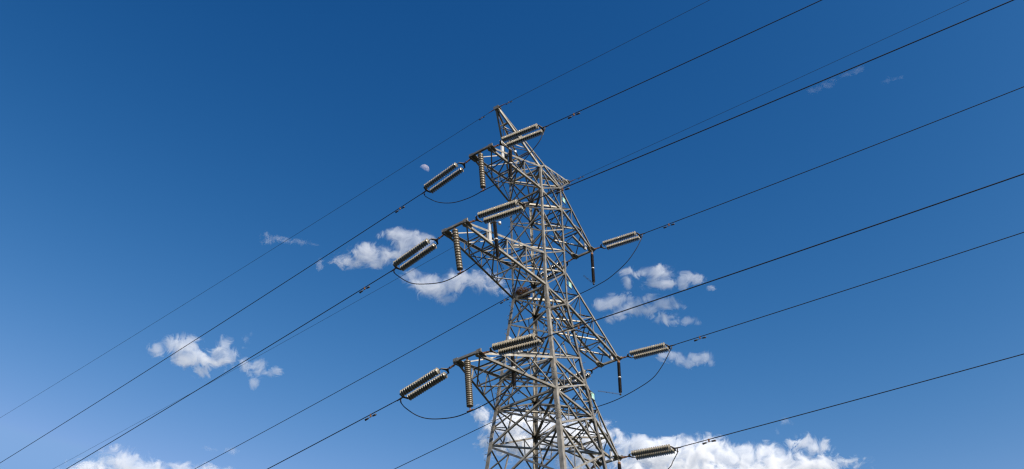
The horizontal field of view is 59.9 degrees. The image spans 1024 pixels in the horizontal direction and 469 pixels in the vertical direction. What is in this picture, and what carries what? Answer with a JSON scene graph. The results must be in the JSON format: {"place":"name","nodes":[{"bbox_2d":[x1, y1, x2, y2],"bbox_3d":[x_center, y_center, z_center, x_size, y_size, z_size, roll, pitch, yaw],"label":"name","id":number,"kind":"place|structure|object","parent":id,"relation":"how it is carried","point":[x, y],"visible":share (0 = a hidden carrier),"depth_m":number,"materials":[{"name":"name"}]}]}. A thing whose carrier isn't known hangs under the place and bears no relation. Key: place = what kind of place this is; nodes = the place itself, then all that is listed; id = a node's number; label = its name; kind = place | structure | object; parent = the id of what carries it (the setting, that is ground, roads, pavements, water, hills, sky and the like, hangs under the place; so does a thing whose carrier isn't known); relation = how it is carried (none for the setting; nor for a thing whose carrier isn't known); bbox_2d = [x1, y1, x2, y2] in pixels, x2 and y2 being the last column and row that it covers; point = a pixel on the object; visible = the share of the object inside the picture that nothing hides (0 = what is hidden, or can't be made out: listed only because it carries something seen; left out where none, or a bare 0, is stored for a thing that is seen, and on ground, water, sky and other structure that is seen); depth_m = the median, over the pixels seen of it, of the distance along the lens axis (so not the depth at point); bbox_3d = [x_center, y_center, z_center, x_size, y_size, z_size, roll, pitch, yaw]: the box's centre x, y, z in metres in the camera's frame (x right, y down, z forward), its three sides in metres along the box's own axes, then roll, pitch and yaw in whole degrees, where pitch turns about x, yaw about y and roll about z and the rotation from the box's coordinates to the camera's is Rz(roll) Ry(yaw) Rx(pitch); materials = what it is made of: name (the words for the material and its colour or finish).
{"place":"outdoors","nodes":[
{"label":"outdoors","id":0,"kind":"place"},
{"bbox_2d":[0,0,1023,468],"label":"sky","id":1,"kind":"structure","parent":0,"point":[152,151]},
{"label":"ground","id":2,"kind":"structure","parent":0,"visible":0},
{"bbox_2d":[441,105,622,468],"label":"lattice pylon","id":3,"kind":"object","parent":2,"relation":"on","point":[558,428],"visible":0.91,"depth_m":41.05,"materials":[{"name":"metal"}]},
{"bbox_2d":[0,109,493,417],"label":"earth wire","id":4,"kind":"object","parent":3,"relation":"attached to","point":[267,252],"visible":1,"depth_m":55.72,"materials":[{"name":"metal"}]},
{"bbox_2d":[55,219,502,467],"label":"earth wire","id":5,"kind":"object","parent":3,"relation":"attached to","point":[279,344],"visible":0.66,"depth_m":63.11,"materials":[{"name":"metal"}]},
{"bbox_2d":[390,234,443,271],"bbox_3d":[-4.213,0.859,39.421,3.263,0.352,0.730,-34,-50,22],"label":"strain insulator","id":6,"kind":"object","parent":3,"relation":"attached to","point":[412,252],"visible":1,"depth_m":39.41,"materials":[{"name":"beige ceramic"}]},
{"bbox_2d":[66,272,389,468],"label":"conductor wire","id":7,"kind":"object","parent":6,"relation":"attached to","point":[232,368],"visible":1,"depth_m":44.66,"materials":[{"name":"metal"}]},
{"bbox_2d":[397,364,455,402],"bbox_3d":[-3.501,6.056,36.137,3.264,0.352,0.730,-34,-50,22],"label":"strain insulator","id":8,"kind":"object","parent":3,"relation":"attached to","point":[414,385],"visible":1,"depth_m":36.11,"materials":[{"name":"beige ceramic"}]},
{"bbox_2d":[268,400,396,468],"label":"conductor wire","id":9,"kind":"object","parent":8,"relation":"attached to","point":[333,434],"visible":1,"depth_m":38.37,"materials":[{"name":"metal"}]},
{"bbox_2d":[421,159,470,194],"bbox_3d":[-3.327,-2.885,44.643,3.382,0.352,0.730,-33,-49,23],"label":"strain insulator","id":10,"kind":"object","parent":3,"relation":"attached to","point":[440,184],"visible":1,"depth_m":44.64,"materials":[{"name":"beige ceramic"}]},
{"bbox_2d":[0,194,420,462],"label":"conductor wire","id":11,"kind":"object","parent":10,"relation":"attached to","point":[222,322],"visible":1,"depth_m":51.96,"materials":[{"name":"metal"}]},
{"bbox_2d":[452,227,462,273],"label":"jumper insulator","id":12,"kind":"object","parent":3,"relation":"hanging from","point":[457,250],"visible":1,"depth_m":37.57,"materials":[{"name":"ceramic"}]},
{"bbox_2d":[393,206,525,284],"bbox_3d":[-2.356,1.006,37.635,7.323,1.984,0.050,-26,-46,26],"label":"jumper loop","id":13,"kind":"object","parent":12,"relation":"hanging from","point":[473,264],"visible":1,"depth_m":36.74,"materials":[{"name":"metal"}]},
{"bbox_2d":[464,357,472,411],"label":"jumper insulator","id":14,"kind":"object","parent":3,"relation":"hanging from","point":[468,384],"visible":1,"depth_m":34.43,"materials":[{"name":"ceramic"}]},
{"bbox_2d":[400,341,544,418],"bbox_3d":[-1.679,6.107,34.466,7.239,1.825,0.047,-26,-46,26],"label":"jumper loop","id":15,"kind":"object","parent":14,"relation":"hanging from","point":[485,403],"visible":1,"depth_m":33.59,"materials":[{"name":"metal"}]},
{"bbox_2d":[478,151,485,191],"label":"jumper insulator","id":16,"kind":"object","parent":3,"relation":"hanging from","point":[481,171],"visible":1,"depth_m":42.79,"materials":[{"name":"ceramic"}]},
{"bbox_2d":[424,129,544,202],"bbox_3d":[-1.443,-2.772,42.864,7.498,1.953,0.047,-26,-46,26],"label":"jumper loop","id":17,"kind":"object","parent":16,"relation":"hanging from","point":[496,183],"visible":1,"depth_m":41.78,"materials":[{"name":"metal"}]},
{"bbox_2d":[488,221,503,268],"bbox_3d":[-0.551,0.396,39.627,0.492,2.136,1.185,-25,-46,25],"label":"surge arrester","id":18,"kind":"object","parent":3,"relation":"attached to","point":[495,236],"visible":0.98,"depth_m":39.47,"materials":[{"name":"metal"}]},
{"bbox_2d":[468,199,529,223],"bbox_3d":[-0.579,-0.896,37.455,3.164,0.352,0.730,-18,-43,30],"label":"strain insulator","id":19,"kind":"object","parent":3,"relation":"attached to","point":[499,209],"visible":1,"depth_m":37.36,"materials":[{"name":"beige ceramic"}]},
{"bbox_2d":[529,0,1013,201],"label":"conductor wire","id":20,"kind":"object","parent":19,"relation":"attached to","point":[782,97],"visible":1,"depth_m":31.70,"materials":[{"name":"metal"}]},
{"bbox_2d":[500,141,516,185],"bbox_3d":[-0.103,-3.602,44.114,0.539,2.501,1.016,-25,-46,25],"label":"surge arrester","id":21,"kind":"object","parent":3,"relation":"attached to","point":[510,158],"visible":0.98,"depth_m":44.17,"materials":[{"name":"metal"}]},
{"bbox_2d":[507,336,519,393],"bbox_3d":[0.173,5.332,36.601,0.471,2.593,0.805,-25,-46,25],"label":"surge arrester","id":22,"kind":"object","parent":3,"relation":"attached to","point":[512,358],"visible":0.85,"depth_m":36.24,"materials":[{"name":"metal"}]},
{"bbox_2d":[482,333,547,355],"bbox_3d":[0.093,4.290,34.217,3.106,0.352,0.730,-18,-43,30],"label":"strain insulator","id":23,"kind":"object","parent":3,"relation":"attached to","point":[524,342],"visible":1,"depth_m":34.11,"materials":[{"name":"beige ceramic"}]},
{"bbox_2d":[548,173,1023,336],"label":"conductor wire","id":24,"kind":"object","parent":23,"relation":"attached to","point":[796,251],"visible":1,"depth_m":29.09,"materials":[{"name":"metal"}]},
{"bbox_2d":[571,325,586,331],"bbox_3d":[2.467,3.448,32.837,0.642,0.202,0.091,-22,-45,27],"label":"vibration damper","id":25,"kind":"object","parent":24,"relation":"attached to","point":[585,326],"visible":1,"depth_m":32.82,"materials":[{"name":"grey metal"}]},
{"bbox_2d":[493,123,547,147],"bbox_3d":[0.392,-4.677,42.623,3.215,0.352,0.730,-18,-43,30],"label":"strain insulator","id":26,"kind":"object","parent":3,"relation":"attached to","point":[523,131],"visible":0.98,"depth_m":42.52,"materials":[{"name":"beige ceramic"}]},
{"bbox_2d":[548,0,821,125],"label":"conductor wire","id":27,"kind":"object","parent":26,"relation":"attached to","point":[688,61],"visible":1,"depth_m":38.55,"materials":[{"name":"metal"}]},
{"bbox_2d":[515,286,531,296],"bbox_3d":[0.507,2.835,42.682,0.949,0.458,0.912,4,-41,-6],"label":"bird nest","id":28,"kind":"object","parent":3,"relation":"on","point":[519,291],"visible":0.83,"depth_m":42.56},
{"bbox_2d":[528,258,573,286],"bbox_3d":[2.211,2.189,50.708,3.287,0.352,0.730,-33,-50,22],"label":"strain insulator","id":29,"kind":"object","parent":3,"relation":"attached to","point":[550,275],"visible":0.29,"depth_m":50.66,"materials":[{"name":"beige ceramic"}]},
{"bbox_2d":[195,286,527,468],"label":"conductor wire","id":30,"kind":"object","parent":29,"relation":"attached to","point":[361,378],"visible":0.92,"depth_m":57.02,"materials":[{"name":"metal"}]},
{"bbox_2d":[558,366,598,391],"bbox_3d":[3.345,7.877,47.806,3.284,0.352,0.730,-34,-50,22],"label":"strain insulator","id":31,"kind":"object","parent":3,"relation":"attached to","point":[575,380],"visible":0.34,"depth_m":47.64,"materials":[{"name":"beige ceramic"}]},
{"bbox_2d":[395,396,544,468],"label":"conductor wire","id":32,"kind":"object","parent":31,"relation":"attached to","point":[457,438],"visible":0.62,"depth_m":51.34,"materials":[{"name":"metal"}]},
{"bbox_2d":[560,349,670,408],"bbox_3d":[5.193,7.874,46.157,7.321,1.830,0.050,-26,-46,26],"label":"jumper loop","id":33,"kind":"object","parent":31,"relation":"hanging from","point":[632,391],"visible":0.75,"depth_m":45.11,"materials":[{"name":"metal"}]},
{"bbox_2d":[584,253,594,284],"bbox_3d":[4.177,1.661,48.302,0.181,2.254,1.062,-27,-47,27],"label":"surge arrester","id":34,"kind":"object","parent":3,"relation":"attached to","point":[592,269],"visible":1,"depth_m":48.41,"materials":[{"name":"metal"}]},
{"bbox_2d":[499,0,708,106],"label":"earth wire","id":35,"kind":"object","parent":3,"relation":"attached to","point":[600,55],"visible":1,"depth_m":44.67,"materials":[{"name":"metal"}]},
{"bbox_2d":[598,361,621,394],"bbox_3d":[5.025,7.249,45.639,1.451,2.117,0.257,15,-43,-18],"label":"surge arrester","id":36,"kind":"object","parent":3,"relation":"attached to","point":[619,377],"visible":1,"depth_m":45.68,"materials":[{"name":"metal"}]},
{"bbox_2d":[594,231,645,249],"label":"strain insulator","id":37,"kind":"object","parent":3,"relation":"attached to","point":[620,239],"visible":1,"depth_m":48.66,"materials":[{"name":"beige ceramic"}]},
{"bbox_2d":[536,236,642,298],"bbox_3d":[4.085,2.294,48.938,7.395,2.044,0.052,-26,-46,26],"label":"jumper loop","id":38,"kind":"object","parent":37,"relation":"hanging from","point":[609,277],"visible":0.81,"depth_m":47.85,"materials":[{"name":"metal"}]},
{"bbox_2d":[645,86,1023,232],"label":"conductor wire","id":39,"kind":"object","parent":37,"relation":"attached to","point":[842,157],"visible":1,"depth_m":43.17,"materials":[{"name":"metal"}]},
{"bbox_2d":[620,342,674,359],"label":"strain insulator","id":40,"kind":"object","parent":3,"relation":"attached to","point":[647,351],"visible":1,"depth_m":45.78,"materials":[{"name":"beige ceramic"}]},
{"bbox_2d":[675,232,1023,344],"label":"conductor wire","id":41,"kind":"object","parent":40,"relation":"attached to","point":[854,287],"visible":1,"depth_m":41.04,"materials":[{"name":"metal"}]},
{"bbox_2d":[621,444,680,459],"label":"strain insulator","id":42,"kind":"object","parent":3,"relation":"attached to","point":[646,453],"visible":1,"depth_m":41.13,"materials":[{"name":"beige ceramic"}]},
{"bbox_2d":[681,354,1023,446],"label":"conductor wire","id":43,"kind":"object","parent":42,"relation":"attached to","point":[856,399],"visible":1,"depth_m":36.96,"materials":[{"name":"metal"}]},
{"bbox_2d":[570,1,965,181],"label":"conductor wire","id":44,"kind":"object","parent":3,"relation":"attached to","point":[775,88],"visible":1,"depth_m":46.38,"materials":[{"name":"metal"}]}
]}

